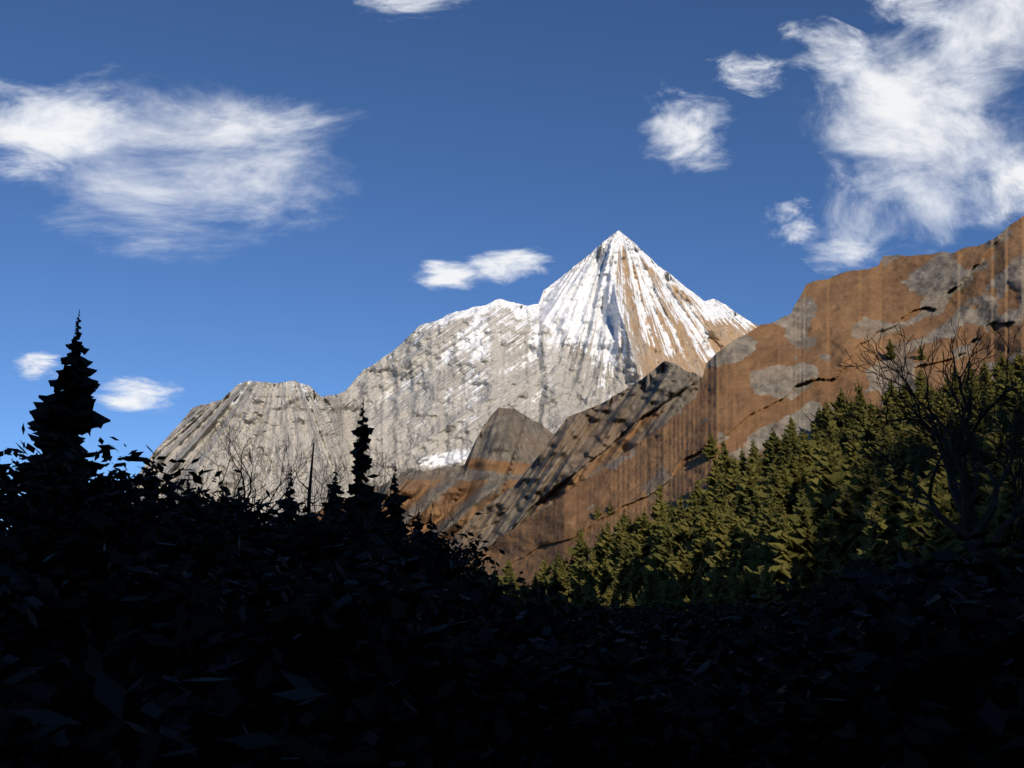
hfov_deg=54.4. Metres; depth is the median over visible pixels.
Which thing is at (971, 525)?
bare tree
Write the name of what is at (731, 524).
hill conifer
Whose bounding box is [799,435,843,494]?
hill conifer
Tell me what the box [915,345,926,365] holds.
hill conifer
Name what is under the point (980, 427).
hill conifer
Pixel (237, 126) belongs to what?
cloud
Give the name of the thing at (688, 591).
hill conifer
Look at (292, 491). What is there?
conifer
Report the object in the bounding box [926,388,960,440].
hill conifer
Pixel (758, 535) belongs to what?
hill conifer
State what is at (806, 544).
hill conifer
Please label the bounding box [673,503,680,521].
hill conifer
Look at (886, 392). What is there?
hill conifer
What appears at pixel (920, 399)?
hill conifer
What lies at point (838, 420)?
hill conifer
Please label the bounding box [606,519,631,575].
hill conifer
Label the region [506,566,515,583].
hill conifer
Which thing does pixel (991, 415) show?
hill conifer
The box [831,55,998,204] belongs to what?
cloud
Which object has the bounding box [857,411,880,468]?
hill conifer
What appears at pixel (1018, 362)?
hill conifer
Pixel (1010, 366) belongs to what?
hill conifer
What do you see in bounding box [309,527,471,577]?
broadleaf
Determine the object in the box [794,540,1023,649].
bush
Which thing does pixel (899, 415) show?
hill conifer
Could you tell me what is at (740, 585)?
conifer
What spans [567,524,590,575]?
hill conifer
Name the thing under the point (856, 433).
hill conifer
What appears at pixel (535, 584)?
conifer
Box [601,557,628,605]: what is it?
hill conifer
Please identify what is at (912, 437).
hill conifer
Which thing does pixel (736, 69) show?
cloud
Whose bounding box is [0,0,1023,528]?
sky
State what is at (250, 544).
broadleaf
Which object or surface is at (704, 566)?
hill conifer
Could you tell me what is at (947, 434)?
hill conifer
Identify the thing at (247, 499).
broadleaf
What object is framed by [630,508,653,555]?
hill conifer
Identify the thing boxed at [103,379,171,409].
cloud
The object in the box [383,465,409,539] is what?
conifer
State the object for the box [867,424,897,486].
hill conifer
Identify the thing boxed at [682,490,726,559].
hill conifer
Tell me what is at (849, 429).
hill conifer
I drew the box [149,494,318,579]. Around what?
broadleaf
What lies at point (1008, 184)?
cloud
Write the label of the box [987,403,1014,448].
hill conifer
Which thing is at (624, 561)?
hill conifer
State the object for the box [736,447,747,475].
hill conifer
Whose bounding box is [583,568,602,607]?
conifer
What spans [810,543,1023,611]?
bush
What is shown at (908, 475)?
hill conifer
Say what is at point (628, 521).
hill conifer
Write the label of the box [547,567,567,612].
conifer
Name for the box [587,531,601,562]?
hill conifer
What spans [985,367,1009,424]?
hill conifer
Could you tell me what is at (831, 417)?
hill conifer
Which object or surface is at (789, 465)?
hill conifer
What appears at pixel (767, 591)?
conifer
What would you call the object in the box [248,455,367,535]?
bare tree
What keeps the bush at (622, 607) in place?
on the valley floor
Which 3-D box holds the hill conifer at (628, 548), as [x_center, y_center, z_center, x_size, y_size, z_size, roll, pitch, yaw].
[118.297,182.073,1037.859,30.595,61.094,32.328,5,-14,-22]
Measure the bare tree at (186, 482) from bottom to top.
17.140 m
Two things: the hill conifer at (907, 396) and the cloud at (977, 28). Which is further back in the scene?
the cloud at (977, 28)
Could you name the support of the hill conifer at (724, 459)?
on the brown hillside
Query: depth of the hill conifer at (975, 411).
814.66 m
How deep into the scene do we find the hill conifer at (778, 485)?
835.16 m
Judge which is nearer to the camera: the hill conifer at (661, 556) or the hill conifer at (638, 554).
the hill conifer at (661, 556)
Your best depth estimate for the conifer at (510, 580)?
513.52 m
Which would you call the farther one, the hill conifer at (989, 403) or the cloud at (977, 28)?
the cloud at (977, 28)
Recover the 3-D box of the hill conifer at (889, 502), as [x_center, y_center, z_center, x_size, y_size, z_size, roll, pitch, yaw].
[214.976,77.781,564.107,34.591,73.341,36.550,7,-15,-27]
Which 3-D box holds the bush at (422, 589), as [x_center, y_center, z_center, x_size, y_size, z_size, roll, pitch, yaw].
[-3.291,5.122,17.842,8.497,4.287,8.032,2,-13,-9]
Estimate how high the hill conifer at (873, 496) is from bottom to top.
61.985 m
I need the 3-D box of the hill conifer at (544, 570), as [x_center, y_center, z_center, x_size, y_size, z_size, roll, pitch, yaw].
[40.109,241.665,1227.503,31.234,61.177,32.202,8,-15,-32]
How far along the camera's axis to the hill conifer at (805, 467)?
911.62 m
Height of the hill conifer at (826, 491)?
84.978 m
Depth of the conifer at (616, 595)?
519.97 m
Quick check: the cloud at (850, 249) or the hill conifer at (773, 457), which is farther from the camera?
the cloud at (850, 249)
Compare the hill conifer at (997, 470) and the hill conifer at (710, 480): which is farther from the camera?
the hill conifer at (710, 480)
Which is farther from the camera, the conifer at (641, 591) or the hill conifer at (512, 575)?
the hill conifer at (512, 575)
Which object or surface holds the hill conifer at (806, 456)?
on the brown hillside
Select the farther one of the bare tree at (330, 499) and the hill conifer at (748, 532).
the hill conifer at (748, 532)
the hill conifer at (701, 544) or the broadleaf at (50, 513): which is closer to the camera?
the broadleaf at (50, 513)
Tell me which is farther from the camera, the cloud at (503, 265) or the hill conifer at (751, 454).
the cloud at (503, 265)
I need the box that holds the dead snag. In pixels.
[295,443,329,514]
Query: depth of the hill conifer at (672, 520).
984.91 m
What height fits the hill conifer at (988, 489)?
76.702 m
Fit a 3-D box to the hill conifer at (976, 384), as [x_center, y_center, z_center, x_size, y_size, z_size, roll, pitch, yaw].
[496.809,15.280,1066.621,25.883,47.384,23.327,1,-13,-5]
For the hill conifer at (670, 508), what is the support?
on the brown hillside
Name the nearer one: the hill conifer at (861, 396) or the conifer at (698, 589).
the conifer at (698, 589)
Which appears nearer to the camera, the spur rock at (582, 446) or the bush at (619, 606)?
the bush at (619, 606)
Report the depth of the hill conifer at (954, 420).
692.64 m
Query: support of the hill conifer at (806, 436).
on the brown hillside
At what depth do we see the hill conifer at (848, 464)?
786.87 m
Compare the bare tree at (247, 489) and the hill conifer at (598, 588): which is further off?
the hill conifer at (598, 588)
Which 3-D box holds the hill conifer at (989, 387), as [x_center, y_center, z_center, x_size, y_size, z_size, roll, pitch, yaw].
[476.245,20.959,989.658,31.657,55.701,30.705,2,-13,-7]
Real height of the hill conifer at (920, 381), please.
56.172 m
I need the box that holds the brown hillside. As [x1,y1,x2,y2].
[461,216,1023,588]
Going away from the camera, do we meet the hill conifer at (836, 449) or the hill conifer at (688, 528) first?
the hill conifer at (836, 449)
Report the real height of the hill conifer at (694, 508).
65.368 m
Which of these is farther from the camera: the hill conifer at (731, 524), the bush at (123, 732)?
the hill conifer at (731, 524)
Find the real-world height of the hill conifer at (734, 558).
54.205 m
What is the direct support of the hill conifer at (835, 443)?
on the brown hillside
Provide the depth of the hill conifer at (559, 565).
1162.17 m
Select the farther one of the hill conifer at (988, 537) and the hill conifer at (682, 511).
the hill conifer at (682, 511)
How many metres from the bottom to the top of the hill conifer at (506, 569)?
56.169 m
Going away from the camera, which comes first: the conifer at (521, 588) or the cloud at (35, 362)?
the conifer at (521, 588)
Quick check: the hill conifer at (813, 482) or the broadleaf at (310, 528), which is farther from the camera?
the hill conifer at (813, 482)
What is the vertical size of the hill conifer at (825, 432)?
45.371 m
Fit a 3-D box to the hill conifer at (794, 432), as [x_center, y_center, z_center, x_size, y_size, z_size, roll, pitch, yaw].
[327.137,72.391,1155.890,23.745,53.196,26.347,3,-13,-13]
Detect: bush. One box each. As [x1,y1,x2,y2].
[0,513,516,767]
[0,534,231,763]
[0,538,520,767]
[1,529,491,764]
[151,533,743,767]
[337,551,537,616]
[553,600,613,614]
[569,601,680,614]
[589,600,645,611]
[670,545,1023,767]
[709,526,1023,764]
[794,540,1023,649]
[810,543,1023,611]
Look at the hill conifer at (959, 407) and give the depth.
917.57 m
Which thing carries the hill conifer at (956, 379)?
on the brown hillside
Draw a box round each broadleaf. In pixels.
[0,423,290,572]
[0,447,256,590]
[0,507,168,580]
[112,474,399,585]
[117,504,290,575]
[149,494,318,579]
[154,480,460,575]
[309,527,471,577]
[366,512,514,600]
[435,564,482,602]
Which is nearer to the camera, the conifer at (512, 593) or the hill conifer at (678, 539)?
the conifer at (512, 593)
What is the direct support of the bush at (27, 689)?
on the valley floor
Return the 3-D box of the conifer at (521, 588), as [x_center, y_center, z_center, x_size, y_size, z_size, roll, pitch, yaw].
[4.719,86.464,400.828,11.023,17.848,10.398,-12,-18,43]
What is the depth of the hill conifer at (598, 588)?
1018.08 m
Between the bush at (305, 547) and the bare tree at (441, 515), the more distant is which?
the bare tree at (441, 515)
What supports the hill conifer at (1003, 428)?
on the brown hillside
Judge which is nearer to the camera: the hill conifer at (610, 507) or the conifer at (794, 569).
the conifer at (794, 569)
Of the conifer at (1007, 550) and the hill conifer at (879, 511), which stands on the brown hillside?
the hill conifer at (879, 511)
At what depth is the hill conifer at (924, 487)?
492.52 m
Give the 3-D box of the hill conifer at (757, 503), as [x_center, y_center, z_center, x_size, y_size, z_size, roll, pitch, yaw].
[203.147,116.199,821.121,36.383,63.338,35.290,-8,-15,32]
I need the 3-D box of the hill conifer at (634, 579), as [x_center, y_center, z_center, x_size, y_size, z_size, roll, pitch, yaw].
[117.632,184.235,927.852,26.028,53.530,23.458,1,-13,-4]
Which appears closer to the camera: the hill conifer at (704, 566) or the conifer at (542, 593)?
the conifer at (542, 593)
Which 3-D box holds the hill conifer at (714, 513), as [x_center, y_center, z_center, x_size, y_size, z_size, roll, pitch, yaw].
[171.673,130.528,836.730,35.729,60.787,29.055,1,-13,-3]
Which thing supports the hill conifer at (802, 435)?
on the brown hillside
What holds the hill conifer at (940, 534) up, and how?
on the brown hillside
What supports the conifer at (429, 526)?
on the valley floor
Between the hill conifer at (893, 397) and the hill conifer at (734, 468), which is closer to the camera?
the hill conifer at (734, 468)
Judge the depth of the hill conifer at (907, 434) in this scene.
818.28 m
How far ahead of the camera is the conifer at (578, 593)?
435.86 m
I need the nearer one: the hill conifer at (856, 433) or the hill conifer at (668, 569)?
the hill conifer at (668, 569)
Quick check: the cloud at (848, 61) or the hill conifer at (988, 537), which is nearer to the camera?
the hill conifer at (988, 537)
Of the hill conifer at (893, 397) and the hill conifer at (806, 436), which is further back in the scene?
the hill conifer at (893, 397)
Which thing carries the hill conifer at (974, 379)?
on the brown hillside
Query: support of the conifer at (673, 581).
on the valley floor
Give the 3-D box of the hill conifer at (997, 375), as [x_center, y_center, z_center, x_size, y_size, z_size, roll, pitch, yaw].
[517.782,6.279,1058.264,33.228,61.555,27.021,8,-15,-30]
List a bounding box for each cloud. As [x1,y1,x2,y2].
[0,96,120,174]
[21,353,55,374]
[80,104,320,211]
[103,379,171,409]
[376,0,436,11]
[422,260,474,286]
[472,250,542,278]
[653,110,711,164]
[724,59,772,87]
[786,207,811,239]
[788,30,864,78]
[829,182,948,260]
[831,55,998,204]
[883,0,949,24]
[941,0,1023,77]
[974,149,1023,218]
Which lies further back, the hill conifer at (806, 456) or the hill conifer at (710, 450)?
the hill conifer at (710, 450)
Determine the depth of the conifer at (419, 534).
133.31 m
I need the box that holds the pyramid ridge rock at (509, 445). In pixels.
[294,407,553,543]
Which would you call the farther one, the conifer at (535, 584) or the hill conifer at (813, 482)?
the hill conifer at (813, 482)
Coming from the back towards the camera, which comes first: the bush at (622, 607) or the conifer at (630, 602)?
the conifer at (630, 602)
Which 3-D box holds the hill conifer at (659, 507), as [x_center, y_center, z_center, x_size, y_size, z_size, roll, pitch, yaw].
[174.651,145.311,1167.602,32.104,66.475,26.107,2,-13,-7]
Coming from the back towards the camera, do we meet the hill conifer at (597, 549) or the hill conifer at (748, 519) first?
the hill conifer at (597, 549)
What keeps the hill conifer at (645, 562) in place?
on the brown hillside
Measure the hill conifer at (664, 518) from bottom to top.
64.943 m
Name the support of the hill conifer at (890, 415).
on the brown hillside
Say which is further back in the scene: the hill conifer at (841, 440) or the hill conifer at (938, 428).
the hill conifer at (841, 440)
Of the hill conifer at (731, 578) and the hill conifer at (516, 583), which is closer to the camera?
the hill conifer at (731, 578)
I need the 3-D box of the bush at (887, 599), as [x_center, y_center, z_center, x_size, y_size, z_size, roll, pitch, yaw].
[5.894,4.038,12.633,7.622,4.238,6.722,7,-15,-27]
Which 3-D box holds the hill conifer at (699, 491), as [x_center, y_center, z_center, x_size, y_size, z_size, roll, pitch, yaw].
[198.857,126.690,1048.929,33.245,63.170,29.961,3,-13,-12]
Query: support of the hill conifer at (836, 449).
on the brown hillside
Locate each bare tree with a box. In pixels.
[141,460,224,581]
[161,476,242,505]
[197,434,328,516]
[208,414,321,524]
[214,468,281,522]
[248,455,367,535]
[266,469,368,526]
[275,448,427,529]
[392,491,476,547]
[803,320,1023,563]
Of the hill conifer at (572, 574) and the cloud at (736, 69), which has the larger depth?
the cloud at (736, 69)
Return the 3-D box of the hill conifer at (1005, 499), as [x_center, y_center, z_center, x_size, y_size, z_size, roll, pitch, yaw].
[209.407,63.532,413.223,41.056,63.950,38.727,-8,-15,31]
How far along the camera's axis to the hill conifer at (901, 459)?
642.63 m
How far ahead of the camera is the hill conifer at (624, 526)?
1073.52 m
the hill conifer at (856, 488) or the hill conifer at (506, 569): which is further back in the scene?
the hill conifer at (506, 569)
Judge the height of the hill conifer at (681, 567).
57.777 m
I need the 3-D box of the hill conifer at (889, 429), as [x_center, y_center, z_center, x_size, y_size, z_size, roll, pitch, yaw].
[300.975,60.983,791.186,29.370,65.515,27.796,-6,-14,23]
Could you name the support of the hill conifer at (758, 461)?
on the brown hillside
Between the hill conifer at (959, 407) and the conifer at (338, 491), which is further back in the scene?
the hill conifer at (959, 407)
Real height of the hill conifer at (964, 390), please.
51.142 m
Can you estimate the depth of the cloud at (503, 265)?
31651.60 m
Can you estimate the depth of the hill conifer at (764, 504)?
793.30 m
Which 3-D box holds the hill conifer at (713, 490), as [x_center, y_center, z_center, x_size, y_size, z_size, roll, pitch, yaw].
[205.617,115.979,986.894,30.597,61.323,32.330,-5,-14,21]
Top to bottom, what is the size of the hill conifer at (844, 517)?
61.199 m
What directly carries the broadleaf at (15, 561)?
on the valley floor
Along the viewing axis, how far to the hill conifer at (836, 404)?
1234.70 m
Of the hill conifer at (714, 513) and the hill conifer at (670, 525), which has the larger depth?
the hill conifer at (670, 525)
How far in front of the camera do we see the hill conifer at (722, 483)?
984.66 m
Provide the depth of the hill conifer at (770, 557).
645.24 m
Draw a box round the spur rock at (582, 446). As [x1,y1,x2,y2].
[449,361,702,561]
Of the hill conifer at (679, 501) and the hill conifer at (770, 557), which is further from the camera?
the hill conifer at (679, 501)
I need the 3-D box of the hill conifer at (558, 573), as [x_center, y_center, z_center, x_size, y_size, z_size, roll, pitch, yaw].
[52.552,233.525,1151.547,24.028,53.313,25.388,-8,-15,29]
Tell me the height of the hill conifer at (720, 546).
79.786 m
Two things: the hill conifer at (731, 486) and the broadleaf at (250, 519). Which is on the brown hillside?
the hill conifer at (731, 486)
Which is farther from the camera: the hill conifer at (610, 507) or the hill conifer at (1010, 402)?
the hill conifer at (610, 507)
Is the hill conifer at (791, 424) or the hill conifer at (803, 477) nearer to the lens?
the hill conifer at (803, 477)
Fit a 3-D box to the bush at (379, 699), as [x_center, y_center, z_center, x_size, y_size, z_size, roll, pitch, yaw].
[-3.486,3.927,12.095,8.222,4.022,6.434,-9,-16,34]
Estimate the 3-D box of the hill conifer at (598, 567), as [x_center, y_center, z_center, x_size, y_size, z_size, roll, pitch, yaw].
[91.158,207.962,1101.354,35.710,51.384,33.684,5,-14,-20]
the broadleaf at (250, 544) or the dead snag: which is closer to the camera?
the broadleaf at (250, 544)
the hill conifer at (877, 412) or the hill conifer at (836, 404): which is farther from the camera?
the hill conifer at (836, 404)
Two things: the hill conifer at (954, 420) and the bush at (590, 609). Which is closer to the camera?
the bush at (590, 609)
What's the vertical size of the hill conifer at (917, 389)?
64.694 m
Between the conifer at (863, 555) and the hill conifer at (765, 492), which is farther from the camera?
the hill conifer at (765, 492)
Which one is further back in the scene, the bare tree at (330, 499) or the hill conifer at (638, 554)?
the hill conifer at (638, 554)
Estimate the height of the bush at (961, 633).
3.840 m
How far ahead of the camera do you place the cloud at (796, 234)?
30617.15 m
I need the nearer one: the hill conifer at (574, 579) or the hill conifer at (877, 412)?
the hill conifer at (574, 579)
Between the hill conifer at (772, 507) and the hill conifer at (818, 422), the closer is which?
the hill conifer at (772, 507)
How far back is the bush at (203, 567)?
11.41 m
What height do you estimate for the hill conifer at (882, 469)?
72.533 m
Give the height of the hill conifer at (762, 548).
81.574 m
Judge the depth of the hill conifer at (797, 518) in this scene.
635.50 m
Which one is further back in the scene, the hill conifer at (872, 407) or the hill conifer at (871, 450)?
the hill conifer at (872, 407)
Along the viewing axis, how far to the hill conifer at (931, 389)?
972.48 m
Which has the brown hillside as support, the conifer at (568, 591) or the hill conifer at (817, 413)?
the hill conifer at (817, 413)
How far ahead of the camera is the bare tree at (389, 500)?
108.84 m
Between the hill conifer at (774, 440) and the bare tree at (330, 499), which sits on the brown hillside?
the hill conifer at (774, 440)
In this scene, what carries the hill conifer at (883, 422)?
on the brown hillside
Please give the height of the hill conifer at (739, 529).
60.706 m
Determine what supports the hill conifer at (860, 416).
on the brown hillside
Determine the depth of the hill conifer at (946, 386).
1220.84 m
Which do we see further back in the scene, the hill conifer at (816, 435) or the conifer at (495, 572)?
the hill conifer at (816, 435)
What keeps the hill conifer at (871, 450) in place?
on the brown hillside
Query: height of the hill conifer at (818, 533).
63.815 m
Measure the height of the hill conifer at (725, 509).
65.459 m
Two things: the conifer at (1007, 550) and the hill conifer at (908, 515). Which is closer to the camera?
the conifer at (1007, 550)
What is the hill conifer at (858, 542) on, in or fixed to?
on the brown hillside
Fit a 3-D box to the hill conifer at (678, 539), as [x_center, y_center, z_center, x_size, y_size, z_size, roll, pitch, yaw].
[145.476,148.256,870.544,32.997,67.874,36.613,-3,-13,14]
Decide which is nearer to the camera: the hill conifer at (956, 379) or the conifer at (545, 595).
the conifer at (545, 595)
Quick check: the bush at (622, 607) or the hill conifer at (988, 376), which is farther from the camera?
the hill conifer at (988, 376)
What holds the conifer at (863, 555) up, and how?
on the valley floor
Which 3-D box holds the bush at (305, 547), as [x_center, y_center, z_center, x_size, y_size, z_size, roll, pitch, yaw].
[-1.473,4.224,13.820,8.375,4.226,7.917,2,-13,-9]
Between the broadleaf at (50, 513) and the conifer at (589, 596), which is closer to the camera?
the broadleaf at (50, 513)
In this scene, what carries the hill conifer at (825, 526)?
on the brown hillside
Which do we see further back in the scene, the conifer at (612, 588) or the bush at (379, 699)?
the conifer at (612, 588)
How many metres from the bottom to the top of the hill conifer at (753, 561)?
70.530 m
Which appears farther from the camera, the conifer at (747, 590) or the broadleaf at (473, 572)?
the conifer at (747, 590)
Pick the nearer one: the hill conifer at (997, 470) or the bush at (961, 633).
the bush at (961, 633)
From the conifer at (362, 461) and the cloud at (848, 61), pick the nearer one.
the conifer at (362, 461)
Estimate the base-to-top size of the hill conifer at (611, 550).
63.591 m
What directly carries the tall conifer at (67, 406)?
on the valley floor
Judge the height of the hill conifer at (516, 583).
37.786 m
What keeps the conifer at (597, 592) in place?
on the valley floor
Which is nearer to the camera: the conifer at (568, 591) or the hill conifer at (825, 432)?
the conifer at (568, 591)
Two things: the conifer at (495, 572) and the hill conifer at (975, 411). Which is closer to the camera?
the conifer at (495, 572)
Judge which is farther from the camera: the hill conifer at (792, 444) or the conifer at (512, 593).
the hill conifer at (792, 444)
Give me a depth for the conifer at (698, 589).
364.71 m
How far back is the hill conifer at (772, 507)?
784.86 m
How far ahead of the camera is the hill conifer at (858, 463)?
717.30 m
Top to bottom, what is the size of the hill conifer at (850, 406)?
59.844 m
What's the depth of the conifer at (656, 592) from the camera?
369.80 m
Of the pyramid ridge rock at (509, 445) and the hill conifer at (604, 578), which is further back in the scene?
the pyramid ridge rock at (509, 445)
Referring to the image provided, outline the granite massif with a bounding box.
[132,231,757,522]
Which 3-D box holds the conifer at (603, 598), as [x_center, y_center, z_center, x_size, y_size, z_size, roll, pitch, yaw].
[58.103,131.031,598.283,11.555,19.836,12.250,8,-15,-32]
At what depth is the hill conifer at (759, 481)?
941.84 m
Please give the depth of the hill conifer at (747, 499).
867.15 m
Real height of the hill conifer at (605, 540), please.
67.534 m
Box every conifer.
[6,310,110,521]
[143,455,160,503]
[275,470,298,520]
[320,465,350,547]
[343,397,387,533]
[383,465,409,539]
[409,505,426,545]
[426,510,437,540]
[489,565,506,603]
[497,555,513,585]
[504,573,515,593]
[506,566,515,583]
[508,582,518,596]
[513,579,519,589]
[514,579,528,606]
[523,573,548,604]
[531,556,551,592]
[537,583,550,605]
[538,578,551,605]
[544,556,570,593]
[545,550,569,588]
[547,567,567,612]
[552,566,560,579]
[559,569,571,594]
[563,551,584,593]
[564,582,572,601]
[565,560,587,592]
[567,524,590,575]
[567,578,586,610]
[574,560,588,596]
[580,582,600,608]
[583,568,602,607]
[584,547,599,589]
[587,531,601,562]
[587,549,602,570]
[592,505,600,520]
[593,575,603,602]
[595,554,615,601]
[595,583,600,599]
[596,522,613,563]
[599,533,618,575]
[600,586,611,606]
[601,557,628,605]
[601,586,608,602]
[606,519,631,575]
[607,500,613,514]
[609,508,636,547]
[609,544,631,587]
[610,580,615,594]
[610,588,622,606]
[614,512,633,561]
[614,531,633,567]
[624,541,646,590]
[624,553,645,604]
[626,594,634,607]
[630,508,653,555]
[630,512,645,556]
[633,585,643,606]
[637,567,662,608]
[640,516,665,582]
[640,517,670,581]
[648,519,682,585]
[650,480,669,534]
[650,510,668,551]
[659,548,674,597]
[662,543,695,599]
[662,569,687,609]
[665,515,691,567]
[666,501,674,519]
[666,511,674,524]
[667,517,674,536]
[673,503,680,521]
[675,494,686,517]
[675,502,692,527]
[679,503,695,543]
[681,576,691,599]
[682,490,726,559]
[683,570,713,612]
[685,477,713,513]
[686,510,715,582]
[688,485,700,523]
[691,552,709,598]
[701,456,720,498]
[701,504,734,596]
[702,433,719,457]
[705,503,719,549]
[705,505,741,568]
[710,474,723,499]
[712,437,732,473]
[713,486,724,510]
[714,470,726,498]
[717,492,735,522]
[719,466,728,487]
[724,455,743,483]
[724,464,739,507]
[724,545,752,598]
[725,541,745,598]
[726,504,741,522]
[727,461,764,519]
[728,570,743,596]
[730,503,756,556]
[731,492,736,508]
[733,574,760,608]
[735,490,752,525]
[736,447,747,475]
[737,502,756,559]
[740,452,767,485]
[742,496,780,587]
[743,488,761,515]
[743,497,769,559]
[746,445,763,477]
[747,507,780,565]
[748,439,769,477]
[749,519,764,584]
[753,461,794,515]
[756,561,784,611]
[757,504,811,595]
[759,527,778,587]
[761,428,782,470]
[761,495,775,506]
[765,446,777,475]
[766,485,783,513]
[767,492,779,518]
[768,430,793,470]
[770,471,792,528]
[777,458,797,514]
[778,429,797,461]
[782,414,799,440]
[782,454,804,499]
[782,511,824,588]
[783,557,808,610]
[786,488,821,578]
[790,488,823,539]
[791,441,814,487]
[791,461,808,494]
[792,427,798,440]
[792,431,814,462]
[797,428,815,452]
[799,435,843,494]
[802,441,814,482]
[802,475,812,499]
[805,437,824,498]
[806,438,847,530]
[808,422,823,450]
[810,411,821,433]
[811,402,840,443]
[811,407,821,423]
[815,498,833,547]
[819,398,837,430]
[821,424,837,442]
[823,481,864,569]
[830,388,848,418]
[831,410,844,427]
[831,435,841,456]
[832,456,881,535]
[833,439,847,470]
[835,397,846,419]
[835,397,855,431]
[836,432,867,490]
[838,421,864,455]
[838,430,845,453]
[844,395,868,434]
[845,419,865,458]
[848,489,906,560]
[849,449,866,499]
[852,382,868,417]
[852,546,868,583]
[856,494,870,548]
[856,504,896,569]
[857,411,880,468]
[857,468,885,544]
[862,457,903,553]
[865,400,880,422]
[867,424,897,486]
[868,425,893,474]
[873,405,905,458]
[875,405,882,418]
[879,385,900,418]
[879,447,903,493]
[880,395,895,424]
[881,378,898,411]
[885,337,896,359]
[886,425,893,444]
[891,431,920,496]
[891,459,918,536]
[891,484,925,576]
[893,439,969,555]
[894,379,913,424]
[895,433,904,458]
[896,423,910,446]
[897,410,909,426]
[901,405,933,450]
[905,382,925,424]
[905,429,923,463]
[910,382,939,425]
[910,386,932,424]
[914,370,926,394]
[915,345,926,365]
[915,441,931,496]
[918,472,968,568]
[925,433,979,474]
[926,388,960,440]
[930,408,964,450]
[932,425,945,456]
[942,377,949,399]
[946,377,960,406]
[951,365,967,394]
[951,392,967,427]
[962,359,982,388]
[963,376,970,402]
[964,382,989,432]
[966,380,980,400]
[973,413,987,440]
[974,409,1017,526]
[977,381,997,430]
[978,361,992,389]
[978,465,1023,556]
[979,406,999,438]
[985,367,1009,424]
[985,435,1023,495]
[985,488,1020,542]
[986,380,995,396]
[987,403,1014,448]
[987,411,1023,458]
[988,350,1019,385]
[990,361,1001,394]
[990,370,1009,402]
[999,372,1023,427]
[1002,541,1013,556]
[1012,349,1023,380]
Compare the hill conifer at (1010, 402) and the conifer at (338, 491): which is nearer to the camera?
the conifer at (338, 491)
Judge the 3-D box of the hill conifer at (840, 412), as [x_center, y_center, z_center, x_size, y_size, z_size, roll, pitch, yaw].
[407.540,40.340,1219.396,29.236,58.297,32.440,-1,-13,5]
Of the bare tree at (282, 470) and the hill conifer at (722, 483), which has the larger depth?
the hill conifer at (722, 483)
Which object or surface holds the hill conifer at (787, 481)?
on the brown hillside
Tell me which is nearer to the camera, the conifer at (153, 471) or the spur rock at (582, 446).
the conifer at (153, 471)
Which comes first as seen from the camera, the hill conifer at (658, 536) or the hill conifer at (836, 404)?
the hill conifer at (658, 536)
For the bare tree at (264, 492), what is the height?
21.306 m
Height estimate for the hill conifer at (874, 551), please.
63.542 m
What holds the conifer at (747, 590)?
on the valley floor
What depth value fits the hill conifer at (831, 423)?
1129.56 m
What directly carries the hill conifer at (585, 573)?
on the brown hillside
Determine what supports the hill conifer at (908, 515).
on the brown hillside
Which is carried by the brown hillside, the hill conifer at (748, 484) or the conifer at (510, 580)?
the hill conifer at (748, 484)
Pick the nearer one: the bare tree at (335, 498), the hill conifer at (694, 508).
the bare tree at (335, 498)
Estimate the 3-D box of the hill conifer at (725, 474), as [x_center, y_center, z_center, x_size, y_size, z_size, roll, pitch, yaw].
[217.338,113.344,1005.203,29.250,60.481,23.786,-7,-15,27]
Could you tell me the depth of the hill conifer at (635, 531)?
1124.72 m
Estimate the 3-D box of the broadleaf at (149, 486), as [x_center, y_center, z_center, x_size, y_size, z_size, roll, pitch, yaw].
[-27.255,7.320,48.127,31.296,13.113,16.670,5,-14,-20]
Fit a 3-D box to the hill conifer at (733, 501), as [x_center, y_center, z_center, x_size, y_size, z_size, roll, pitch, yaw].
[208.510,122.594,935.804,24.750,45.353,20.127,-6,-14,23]
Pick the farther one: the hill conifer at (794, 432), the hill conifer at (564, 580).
the hill conifer at (794, 432)

